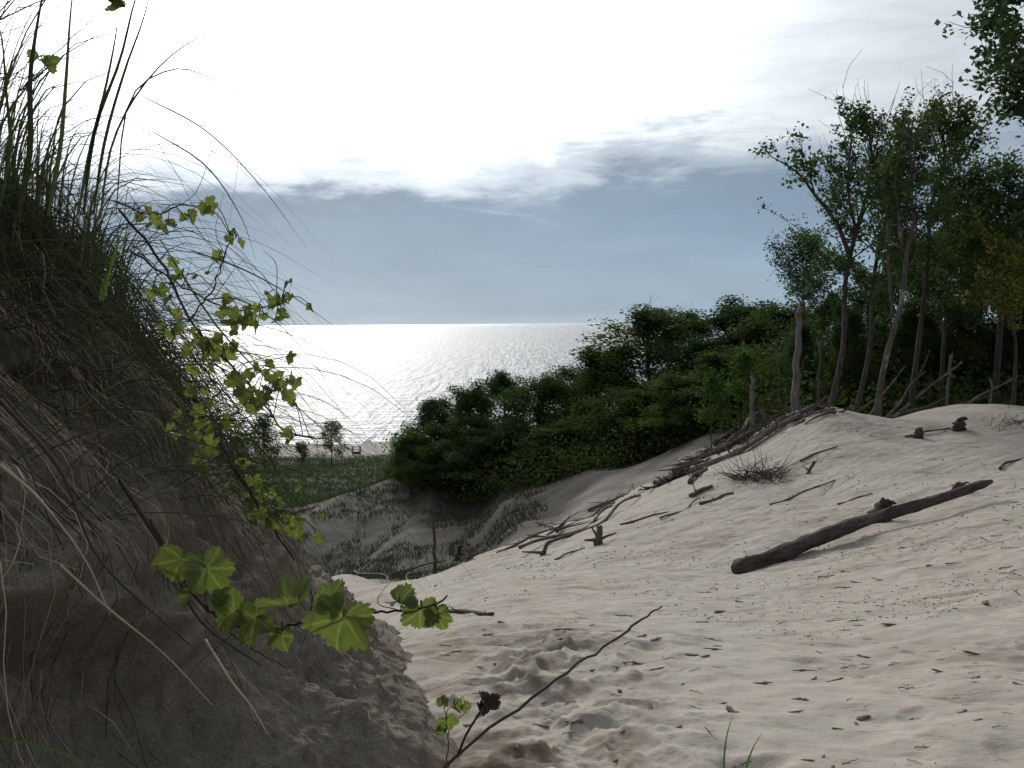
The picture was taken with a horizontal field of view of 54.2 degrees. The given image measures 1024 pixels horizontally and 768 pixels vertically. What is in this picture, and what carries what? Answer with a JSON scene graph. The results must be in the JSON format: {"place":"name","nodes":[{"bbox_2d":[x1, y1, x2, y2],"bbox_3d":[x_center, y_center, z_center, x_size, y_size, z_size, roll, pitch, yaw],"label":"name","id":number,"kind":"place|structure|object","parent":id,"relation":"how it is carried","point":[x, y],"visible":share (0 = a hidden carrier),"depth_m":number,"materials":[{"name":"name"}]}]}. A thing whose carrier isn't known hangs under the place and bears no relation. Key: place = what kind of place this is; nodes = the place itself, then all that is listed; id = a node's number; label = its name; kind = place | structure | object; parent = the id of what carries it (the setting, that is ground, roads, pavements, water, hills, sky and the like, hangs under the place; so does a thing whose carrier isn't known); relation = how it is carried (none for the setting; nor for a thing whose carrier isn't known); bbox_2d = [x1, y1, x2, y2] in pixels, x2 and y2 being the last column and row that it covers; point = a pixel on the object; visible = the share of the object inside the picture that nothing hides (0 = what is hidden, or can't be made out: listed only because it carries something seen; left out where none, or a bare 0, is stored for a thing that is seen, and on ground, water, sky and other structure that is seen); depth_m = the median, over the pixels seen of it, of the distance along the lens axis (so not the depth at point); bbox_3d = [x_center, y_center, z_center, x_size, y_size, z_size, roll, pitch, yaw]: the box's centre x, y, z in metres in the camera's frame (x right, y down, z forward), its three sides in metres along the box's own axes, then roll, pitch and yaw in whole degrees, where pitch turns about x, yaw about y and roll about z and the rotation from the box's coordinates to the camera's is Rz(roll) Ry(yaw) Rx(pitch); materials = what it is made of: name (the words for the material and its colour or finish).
{"place":"outdoors","nodes":[
{"label":"outdoors","id":0,"kind":"place"},
{"bbox_2d":[0,178,461,767],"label":"dune bank","id":1,"kind":"structure","parent":0,"point":[380,718],"depth_m":2.74,"materials":[{"name":"sand"}]},
{"bbox_2d":[0,737,91,767],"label":"grass shoot","id":2,"kind":"object","parent":1,"relation":"on","point":[20,741],"depth_m":1.74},
{"bbox_2d":[0,463,110,614],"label":"root","id":3,"kind":"object","parent":1,"relation":"attached to","point":[20,481],"visible":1,"depth_m":2.18,"materials":[{"name":"wood"}]},
{"bbox_2d":[20,0,126,91],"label":"grape vine","id":4,"kind":"object","parent":1,"relation":"on","point":[50,62],"visible":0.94,"depth_m":2.46,"materials":[{"name":"green plant"}]},
{"bbox_2d":[0,399,189,645],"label":"root","id":5,"kind":"object","parent":1,"relation":"attached to","point":[5,406],"visible":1,"depth_m":2.26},
{"bbox_2d":[99,223,123,299],"bbox_3d":[-0.927,-0.283,2.310,0.097,0.177,0.013,2,4,33],"label":"grass shoot","id":6,"kind":"object","parent":1,"relation":"on","point":[105,281],"depth_m":2.32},
{"bbox_2d":[59,564,212,705],"bbox_3d":[-0.845,0.575,2.265,0.320,0.377,0.009,-2,4,-28],"label":"root","id":7,"kind":"object","parent":1,"relation":"on","point":[101,602],"visible":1,"depth_m":2.25,"materials":[{"name":"wood"}]},
{"bbox_2d":[118,479,260,665],"bbox_3d":[-0.829,0.469,2.522,0.459,0.434,0.034,1,4,27],"label":"root","id":8,"kind":"object","parent":1,"relation":"attached to","point":[133,501],"visible":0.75,"depth_m":2.56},
{"bbox_2d":[0,178,386,767],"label":"hanging roots","id":9,"kind":"object","parent":1,"relation":"hanging from","point":[83,367],"visible":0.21,"depth_m":3.04,"materials":[{"name":"plant"}]},
{"bbox_2d":[0,0,388,767],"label":"dead grass","id":10,"kind":"structure","parent":1,"relation":"on","point":[14,432],"depth_m":2.88,"materials":[{"name":"plant"}]},
{"bbox_2d":[86,147,329,469],"bbox_3d":[-0.743,-0.214,2.640,0.780,0.873,0.409,3,5,41],"label":"grape vine","id":11,"kind":"object","parent":1,"relation":"on","point":[243,394],"visible":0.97,"depth_m":2.55,"materials":[{"name":"green plant"}]},
{"bbox_2d":[204,639,268,734],"bbox_3d":[-0.724,0.787,2.594,0.216,0.221,0.026,1,4,29],"label":"root","id":12,"kind":"object","parent":1,"relation":"attached to","point":[214,655],"visible":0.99,"depth_m":2.60,"materials":[{"name":"wood"}]},
{"bbox_2d":[0,0,487,762],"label":"marram grass","id":13,"kind":"structure","parent":1,"relation":"on","point":[50,188],"depth_m":3.12,"materials":[{"name":"plant"}]},
{"bbox_2d":[188,395,324,579],"bbox_3d":[-0.763,0.327,3.001,0.385,0.633,0.704,-2,4,-20],"label":"grape vine","id":14,"kind":"object","parent":1,"relation":"on","point":[290,525],"visible":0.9,"depth_m":3.00,"materials":[{"name":"green plant"}]},
{"bbox_2d":[149,519,453,700],"bbox_3d":[-0.505,0.498,2.084,0.749,0.367,0.355,1,4,25],"label":"grape vine","id":15,"kind":"object","parent":1,"relation":"on","point":[333,622],"visible":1,"depth_m":2.06,"materials":[{"name":"green plant"}]},
{"bbox_2d":[0,0,1023,325],"label":"sky","id":16,"kind":"structure","parent":0,"point":[450,161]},
{"bbox_2d":[141,320,996,443],"bbox_3d":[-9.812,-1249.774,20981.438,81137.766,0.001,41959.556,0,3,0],"label":"lake","id":17,"kind":"structure","parent":0,"point":[404,366],"depth_m":792.47,"materials":[{"name":"grey liquid"}]},
{"bbox_2d":[239,384,1023,767],"bbox_3d":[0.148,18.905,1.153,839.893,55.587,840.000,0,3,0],"label":"ground","id":18,"kind":"structure","parent":0,"point":[917,642],"depth_m":8.97,"materials":[{"name":"sand"}]},
{"bbox_2d":[242,413,283,469],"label":"broadleaf shrub","id":19,"kind":"object","parent":18,"relation":"on","point":[263,423],"visible":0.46,"depth_m":150.31,"materials":[{"name":"green plant"}]},
{"bbox_2d":[294,438,311,463],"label":"broadleaf shrub","id":20,"kind":"object","parent":18,"relation":"on","point":[300,451],"visible":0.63,"depth_m":176.58,"materials":[{"name":"green plant"}]},
{"bbox_2d":[234,453,421,506],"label":"foredune grass","id":21,"kind":"structure","parent":18,"relation":"on","point":[323,496],"depth_m":121.93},
{"bbox_2d":[309,417,351,464],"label":"broadleaf tree","id":22,"kind":"object","parent":18,"relation":"on","point":[335,429],"visible":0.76,"depth_m":172.43,"materials":[{"name":"green plant"}]},
{"bbox_2d":[338,535,464,581],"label":"hollow grass","id":23,"kind":"structure","parent":18,"relation":"on","point":[384,577],"depth_m":42.47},
{"bbox_2d":[373,427,439,492],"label":"bush","id":24,"kind":"object","parent":18,"relation":"on","point":[407,440],"visible":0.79,"depth_m":59.98,"materials":[{"name":"green plant"}]},
{"bbox_2d":[272,471,553,579],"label":"bank grass","id":25,"kind":"structure","parent":18,"relation":"on","point":[512,512],"depth_m":48.75,"materials":[{"name":"plant"}]},
{"bbox_2d":[391,391,465,462],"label":"broadleaf tree","id":26,"kind":"object","parent":18,"relation":"on","point":[432,410],"visible":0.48,"depth_m":62.47,"materials":[{"name":"green plant"}]},
{"bbox_2d":[432,519,436,573],"bbox_3d":[-2.543,5.752,33.418,0.235,2.516,0.169,0,3,0],"label":"dead snag","id":27,"kind":"object","parent":18,"relation":"on","point":[434,553],"visible":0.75,"depth_m":33.36,"materials":[{"name":"grey wood"}]},
{"bbox_2d":[402,436,480,487],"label":"broadleaf tree","id":28,"kind":"object","parent":18,"relation":"on","point":[443,447],"visible":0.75,"depth_m":57.66,"materials":[{"name":"green plant"}]},
{"bbox_2d":[433,694,471,762],"bbox_3d":[-0.176,1.030,2.930,0.121,0.247,0.063,1,4,17],"label":"grape vine","id":29,"kind":"object","parent":18,"relation":"on","point":[446,723],"visible":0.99,"depth_m":2.92,"materials":[{"name":"green plant"}]},
{"bbox_2d":[409,378,504,484],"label":"broadleaf tree","id":30,"kind":"object","parent":18,"relation":"on","point":[467,405],"visible":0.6,"depth_m":59.48,"materials":[{"name":"green plant"}]},
{"bbox_2d":[459,547,475,562],"bbox_3d":[-0.960,3.688,21.406,0.315,0.418,0.241,2,4,30],"label":"tree stump","id":31,"kind":"object","parent":18,"relation":"on","point":[468,556],"visible":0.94,"depth_m":21.33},
{"bbox_2d":[448,605,494,615],"bbox_3d":[-0.451,1.976,8.761,0.124,0.096,1.724,-2,-11,-19],"label":"driftwood stick","id":32,"kind":"object","parent":18,"relation":"on","point":[468,611],"visible":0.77,"depth_m":8.58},
{"bbox_2d":[441,426,541,489],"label":"broadleaf tree","id":33,"kind":"object","parent":18,"relation":"on","point":[481,439],"visible":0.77,"depth_m":55.52,"materials":[{"name":"green plant"}]},
{"bbox_2d":[447,362,539,445],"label":"broadleaf tree","id":34,"kind":"object","parent":18,"relation":"on","point":[498,380],"visible":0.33,"depth_m":63.52,"materials":[{"name":"green plant"}]},
{"bbox_2d":[496,523,565,552],"bbox_3d":[0.405,3.291,21.672,0.173,0.133,2.618,2,8,36],"label":"driftwood stick","id":35,"kind":"object","parent":18,"relation":"on","point":[520,542],"visible":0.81,"depth_m":21.43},
{"bbox_2d":[522,542,548,556],"bbox_3d":[0.430,3.065,18.235,0.504,0.354,0.129,0,3,0],"label":"tree stump","id":36,"kind":"object","parent":18,"relation":"on","point":[543,551],"visible":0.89,"depth_m":18.20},
{"bbox_2d":[488,371,594,467],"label":"broadleaf tree","id":37,"kind":"object","parent":18,"relation":"on","point":[546,389],"visible":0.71,"depth_m":57.18,"materials":[{"name":"green plant"}]},
{"bbox_2d":[504,511,592,545],"bbox_3d":[0.706,3.175,21.768,1.771,0.913,1.795,-3,4,-35],"label":"brushwood heap","id":38,"kind":"object","parent":18,"relation":"on","point":[559,528],"visible":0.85,"depth_m":21.58,"materials":[{"name":"brown wood"}]},
{"bbox_2d":[443,606,662,767],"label":"dead twig","id":39,"kind":"object","parent":18,"relation":"on","point":[488,703],"visible":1,"depth_m":2.85,"materials":[{"name":"wood"}]},
{"bbox_2d":[503,421,609,466],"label":"bush","id":40,"kind":"object","parent":18,"relation":"on","point":[561,429],"visible":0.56,"depth_m":52.68,"materials":[{"name":"green plant"}]},
{"bbox_2d":[518,504,612,548],"bbox_3d":[1.389,3.031,21.298,0.357,0.158,5.270,1,3,25],"label":"driftwood stick","id":41,"kind":"object","parent":18,"relation":"on","point":[556,535],"visible":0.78,"depth_m":20.17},
{"bbox_2d":[535,364,602,427],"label":"broadleaf tree","id":42,"kind":"object","parent":18,"relation":"on","point":[564,371],"visible":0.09,"depth_m":60.85,"materials":[{"name":"green plant"}]},
{"bbox_2d":[548,483,633,524],"bbox_3d":[2.039,3.482,28.206,2.520,1.765,3.177,0,3,0],"label":"brushwood heap","id":43,"kind":"object","parent":18,"relation":"on","point":[600,508],"visible":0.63,"depth_m":27.78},
{"bbox_2d":[547,494,640,543],"bbox_3d":[1.934,2.887,21.612,0.341,0.143,5.131,1,5,27],"label":"driftwood stick","id":44,"kind":"object","parent":18,"relation":"on","point":[593,526],"visible":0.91,"depth_m":20.93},
{"bbox_2d":[536,337,663,447],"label":"broadleaf tree","id":45,"kind":"object","parent":18,"relation":"on","point":[613,363],"visible":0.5,"depth_m":56.20,"materials":[{"name":"green plant"}]},
{"bbox_2d":[584,525,616,545],"bbox_3d":[1.580,2.738,17.876,0.593,0.451,0.180,0,3,0],"label":"tree stump","id":46,"kind":"object","parent":18,"relation":"on","point":[598,538],"visible":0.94,"depth_m":17.83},
{"bbox_2d":[551,384,685,455],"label":"broadleaf tree","id":47,"kind":"object","parent":18,"relation":"on","point":[631,398],"visible":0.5,"depth_m":50.63,"materials":[{"name":"green plant"}]},
{"bbox_2d":[562,294,692,397],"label":"broadleaf tree","id":48,"kind":"object","parent":18,"relation":"on","point":[656,319],"visible":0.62,"depth_m":56.87,"materials":[{"name":"green plant"}]},
{"bbox_2d":[625,459,695,498],"bbox_3d":[3.686,2.305,24.252,1.755,1.062,1.015,-1,4,-11],"label":"brushwood heap","id":49,"kind":"object","parent":18,"relation":"on","point":[679,474],"visible":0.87,"depth_m":24.22,"materials":[{"name":"brown wood"}]},
{"bbox_2d":[636,298,726,378],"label":"broadleaf tree","id":50,"kind":"object","parent":18,"relation":"on","point":[690,322],"visible":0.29,"depth_m":60.83,"materials":[{"name":"green plant"}]},
{"bbox_2d":[615,371,757,441],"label":"broadleaf tree","id":51,"kind":"object","parent":18,"relation":"on","point":[664,386],"visible":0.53,"depth_m":46.68,"materials":[{"name":"green plant"}]},
{"bbox_2d":[642,333,734,409],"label":"broadleaf tree","id":52,"kind":"object","parent":18,"relation":"on","point":[682,355],"visible":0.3,"depth_m":53.67,"materials":[{"name":"green plant"}]},
{"bbox_2d":[369,325,1023,504],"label":"undergrowth","id":53,"kind":"object","parent":18,"relation":"on","point":[959,394],"visible":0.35,"depth_m":45.84,"materials":[{"name":"green plant"}]},
{"bbox_2d":[685,466,707,483],"bbox_3d":[4.239,2.062,23.187,0.398,0.198,1.707,1,6,23],"label":"driftwood log","id":54,"kind":"object","parent":18,"relation":"on","point":[693,475],"visible":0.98,"depth_m":23.06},
{"bbox_2d":[689,482,712,496],"bbox_3d":[3.992,2.122,20.956,0.759,0.359,0.247,-16,13,-40],"label":"driftwood stick","id":55,"kind":"object","parent":18,"relation":"on","point":[697,491],"visible":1,"depth_m":20.92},
{"bbox_2d":[688,367,735,448],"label":"sapling","id":56,"kind":"object","parent":18,"relation":"on","point":[713,379],"visible":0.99,"depth_m":32.94,"materials":[{"name":"green plant"}]},
{"bbox_2d":[658,412,769,470],"bbox_3d":[5.379,1.716,26.860,3.001,1.980,2.834,0,4,6],"label":"brushwood heap","id":57,"kind":"object","parent":18,"relation":"on","point":[702,455],"visible":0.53,"depth_m":26.71,"materials":[{"name":"brown wood"}]},
{"bbox_2d":[671,426,761,473],"bbox_3d":[5.442,1.688,26.462,2.701,0.381,0.807,-26,5,-2],"label":"driftwood log","id":58,"kind":"object","parent":18,"relation":"on","point":[728,444],"visible":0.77,"depth_m":26.55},
{"bbox_2d":[421,406,1023,766],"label":"sand litter","id":59,"kind":"object","parent":18,"relation":"on","point":[807,556],"visible":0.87,"depth_m":12.46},
{"bbox_2d":[660,344,786,424],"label":"broadleaf tree","id":60,"kind":"object","parent":18,"relation":"on","point":[711,359],"visible":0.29,"depth_m":45.49,"materials":[{"name":"green plant"}]},
{"bbox_2d":[712,422,742,445],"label":"driftwood stick","id":61,"kind":"object","parent":18,"relation":"on","point":[715,442],"visible":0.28,"depth_m":41.19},
{"bbox_2d":[655,413,800,486],"bbox_3d":[5.489,1.523,24.898,4.544,0.528,0.432,-22,11,-21],"label":"driftwood log","id":62,"kind":"object","parent":18,"relation":"on","point":[746,446],"visible":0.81,"depth_m":24.82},
{"bbox_2d":[680,294,783,366],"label":"broadleaf tree","id":63,"kind":"object","parent":18,"relation":"on","point":[732,311],"visible":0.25,"depth_m":54.19,"materials":[{"name":"green plant"}]},
{"bbox_2d":[724,347,761,427],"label":"sapling","id":64,"kind":"object","parent":18,"relation":"on","point":[744,357],"visible":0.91,"depth_m":34.00,"materials":[{"name":"green plant"}]},
{"bbox_2d":[723,713,774,767],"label":"grass shoot","id":65,"kind":"object","parent":18,"relation":"on","point":[725,750],"depth_m":2.66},
{"bbox_2d":[749,371,755,433],"bbox_3d":[7.350,0.725,30.610,0.215,2.252,0.224,0,3,0],"label":"dead snag","id":66,"kind":"object","parent":18,"relation":"on","point":[751,406],"visible":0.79,"depth_m":30.53,"materials":[{"name":"grey wood"}]},
{"bbox_2d":[706,438,804,485],"bbox_3d":[5.348,1.945,21.589,2.339,1.549,2.069,0,4,15],"label":"dry shrub","id":67,"kind":"object","parent":18,"relation":"on","point":[760,473],"visible":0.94,"depth_m":21.58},
{"bbox_2d":[689,298,831,401],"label":"broadleaf tree","id":68,"kind":"object","parent":18,"relation":"on","point":[769,318],"visible":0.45,"depth_m":51.21,"materials":[{"name":"green plant"}]},
{"bbox_2d":[707,390,838,448],"bbox_3d":[7.020,1.021,26.070,3.018,2.135,3.224,-2,4,-29],"label":"shrub","id":69,"kind":"object","parent":18,"relation":"on","point":[786,414],"visible":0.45,"depth_m":26.12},
{"bbox_2d":[732,404,815,450],"bbox_3d":[6.657,0.945,25.832,3.304,0.570,0.643,-24,16,-33],"label":"driftwood log","id":70,"kind":"object","parent":18,"relation":"on","point":[760,432],"visible":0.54,"depth_m":25.73,"materials":[{"name":"brown wood"}]},
{"bbox_2d":[767,312,825,405],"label":"broadleaf tree","id":71,"kind":"object","parent":18,"relation":"on","point":[807,334],"visible":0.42,"depth_m":38.74,"materials":[{"name":"green plant"}]},
{"bbox_2d":[790,300,803,411],"bbox_3d":[7.854,-0.704,27.617,0.383,3.275,0.291,0,3,0],"label":"dead snag","id":72,"kind":"object","parent":18,"relation":"on","point":[796,380],"visible":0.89,"depth_m":27.53,"materials":[{"name":"grey wood"}]},
{"bbox_2d":[769,479,834,504],"bbox_3d":[5.714,2.114,19.554,2.354,0.064,0.219,-11,9,-42],"label":"driftwood stick","id":73,"kind":"object","parent":18,"relation":"on","point":[795,495],"visible":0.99,"depth_m":19.45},
{"bbox_2d":[763,213,841,402],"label":"broadleaf tree","id":74,"kind":"object","parent":18,"relation":"on","point":[799,257],"visible":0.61,"depth_m":41.54,"materials":[{"name":"green plant"}]},
{"bbox_2d":[752,394,857,433],"bbox_3d":[7.654,0.782,25.829,2.409,0.995,1.674,-1,4,-12],"label":"brushwood heap","id":75,"kind":"object","parent":18,"relation":"on","point":[823,409],"visible":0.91,"depth_m":25.56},
{"bbox_2d":[816,336,824,403],"bbox_3d":[9.253,-0.007,30.065,0.275,2.858,0.168,0,3,0],"label":"dead snag","id":76,"kind":"object","parent":18,"relation":"on","point":[819,370],"visible":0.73,"depth_m":30.00,"materials":[{"name":"wood"}]},
{"bbox_2d":[802,287,842,380],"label":"broadleaf tree","id":77,"kind":"object","parent":18,"relation":"on","point":[821,312],"visible":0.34,"depth_m":39.76,"materials":[{"name":"green plant"}]},
{"bbox_2d":[809,296,880,412],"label":"broadleaf tree","id":78,"kind":"object","parent":18,"relation":"on","point":[855,328],"visible":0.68,"depth_m":34.27,"materials":[{"name":"green plant"}]},
{"bbox_2d":[748,50,949,406],"bbox_3d":[9.429,-4.066,28.439,5.466,10.874,3.975,-2,4,-24],"label":"broadleaf tree","id":79,"kind":"object","parent":18,"relation":"on","point":[854,122],"visible":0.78,"depth_m":28.55,"materials":[{"name":"green plant"}]},
{"bbox_2d":[823,262,899,384],"bbox_3d":[13.290,-1.624,37.923,3.131,6.158,3.184,1,4,29],"label":"broadleaf tree","id":80,"kind":"object","parent":18,"relation":"on","point":[856,298],"visible":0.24,"depth_m":37.64,"materials":[{"name":"green plant"}]},
{"bbox_2d":[731,479,993,573],"bbox_3d":[5.469,2.071,15.074,5.851,0.322,0.347,-11,8,-31],"label":"fallen log","id":81,"kind":"object","parent":18,"relation":"on","point":[784,552],"visible":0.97,"depth_m":14.64,"materials":[{"name":"brown wood"}]},
{"bbox_2d":[867,497,896,522],"bbox_3d":[5.993,2.093,16.295,0.455,0.484,0.388,-3,4,-31],"label":"tree stump","id":82,"kind":"object","parent":18,"relation":"on","point":[882,503],"visible":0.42,"depth_m":16.20,"materials":[{"name":"brown wood"}]},
{"bbox_2d":[809,101,983,411],"bbox_3d":[11.040,-3.281,29.485,4.196,9.506,3.897,0,3,0],"label":"broadleaf tree","id":83,"kind":"object","parent":18,"relation":"on","point":[879,299],"visible":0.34,"depth_m":29.16,"materials":[{"name":"green plant"}]},
{"bbox_2d":[837,80,962,416],"bbox_3d":[10.550,-3.394,26.389,3.356,9.114,2.822,0,3,0],"label":"broadleaf tree","id":84,"kind":"object","parent":18,"relation":"on","point":[897,162],"visible":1,"depth_m":26.36,"materials":[{"name":"green plant"}]},
{"bbox_2d":[858,243,941,412],"bbox_3d":[14.309,-2.195,36.772,3.044,7.330,3.608,0,4,13],"label":"broadleaf tree","id":85,"kind":"object","parent":18,"relation":"on","point":[896,303],"visible":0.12,"depth_m":36.49,"materials":[{"name":"green plant"}]},
{"bbox_2d":[885,371,925,417],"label":"fallen tree","id":86,"kind":"object","parent":18,"relation":"on","point":[893,410],"visible":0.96,"depth_m":29.13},
{"bbox_2d":[912,427,923,438],"bbox_3d":[9.538,1.204,23.474,0.338,0.382,0.270,-2,4,-30],"label":"tree stump","id":87,"kind":"object","parent":18,"relation":"on","point":[918,433],"visible":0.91,"depth_m":23.39,"materials":[{"name":"brown wood"}]},
{"bbox_2d":[891,395,945,418],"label":"fallen tree","id":88,"kind":"object","parent":18,"relation":"on","point":[910,410],"visible":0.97,"depth_m":28.77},
{"bbox_2d":[880,289,958,405],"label":"broadleaf tree","id":89,"kind":"object","parent":18,"relation":"on","point":[907,338],"visible":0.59,"depth_m":34.18,"materials":[{"name":"green plant"}]},
{"bbox_2d":[819,65,1023,414],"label":"broadleaf tree","id":90,"kind":"object","parent":18,"relation":"on","point":[956,133],"visible":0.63,"depth_m":29.34,"materials":[{"name":"green plant"}]},
{"bbox_2d":[896,361,962,413],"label":"fallen tree","id":91,"kind":"object","parent":18,"relation":"on","point":[904,408],"visible":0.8,"depth_m":30.38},
{"bbox_2d":[890,220,984,380],"bbox_3d":[16.408,-2.853,38.781,3.539,8.119,3.586,-1,3,-3],"label":"broadleaf tree","id":92,"kind":"object","parent":18,"relation":"on","point":[940,275],"visible":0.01,"depth_m":38.57,"materials":[{"name":"green plant"}]},
{"bbox_2d":[859,125,1023,405],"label":"broadleaf tree","id":93,"kind":"object","parent":18,"relation":"on","point":[972,175],"visible":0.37,"depth_m":30.55,"materials":[{"name":"green plant"}]},
{"bbox_2d":[888,391,1000,417],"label":"fallen tree","id":94,"kind":"object","parent":18,"relation":"on","point":[967,401],"visible":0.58,"depth_m":29.97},
{"bbox_2d":[944,352,952,405],"bbox_3d":[12.878,0.038,29.558,0.319,1.983,0.173,0,3,0],"label":"dead snag","id":95,"kind":"object","parent":18,"relation":"on","point":[948,383],"visible":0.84,"depth_m":29.52,"materials":[{"name":"grey wood"}]},
{"bbox_2d":[882,144,1023,403],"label":"broadleaf tree","id":96,"kind":"object","parent":18,"relation":"on","point":[1010,204],"visible":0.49,"depth_m":30.32,"materials":[{"name":"green plant"}]},
{"bbox_2d":[950,416,967,431],"bbox_3d":[10.786,1.012,24.102,0.386,0.467,0.392,0,3,0],"label":"tree stump","id":97,"kind":"object","parent":18,"relation":"on","point":[959,424],"visible":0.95,"depth_m":24.02,"materials":[{"name":"brown wood"}]},
{"bbox_2d":[920,288,1005,403],"bbox_3d":[15.469,-0.889,33.872,2.466,4.766,2.595,-2,4,-25],"label":"broadleaf tree","id":98,"kind":"object","parent":18,"relation":"on","point":[969,349],"visible":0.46,"depth_m":33.69,"materials":[{"name":"green plant"}]},
{"bbox_2d":[913,230,1014,379],"bbox_3d":[16.515,-2.254,36.754,3.773,7.419,3.835,-1,4,-7],"label":"broadleaf tree","id":99,"kind":"object","parent":18,"relation":"on","point":[972,266],"visible":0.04,"depth_m":36.88,"materials":[{"name":"green plant"}]},
{"bbox_2d":[934,0,1023,137],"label":"broadleaf tree","id":100,"kind":"object","parent":18,"relation":"on","point":[1004,54],"visible":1,"depth_m":19.29,"materials":[{"name":"green plant"}]},
{"bbox_2d":[938,208,1023,369],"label":"broadleaf tree","id":101,"kind":"object","parent":18,"relation":"on","point":[987,316],"visible":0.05,"depth_m":34.73,"materials":[{"name":"green plant"}]},
{"bbox_2d":[961,375,1018,403],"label":"fallen tree","id":102,"kind":"object","parent":18,"relation":"on","point":[978,396],"visible":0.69,"depth_m":30.45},
{"bbox_2d":[958,225,1023,404],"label":"broadleaf tree","id":103,"kind":"object","parent":18,"relation":"on","point":[1009,259],"visible":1,"depth_m":28.41,"materials":[{"name":"green plant"}]},
{"bbox_2d":[984,298,1023,404],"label":"broadleaf tree","id":104,"kind":"object","parent":18,"relation":"on","point":[1005,343],"visible":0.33,"depth_m":33.20,"materials":[{"name":"green plant"}]},
{"bbox_2d":[988,412,1023,429],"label":"dry shrub","id":105,"kind":"object","parent":18,"relation":"on","point":[1016,421],"visible":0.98,"depth_m":23.91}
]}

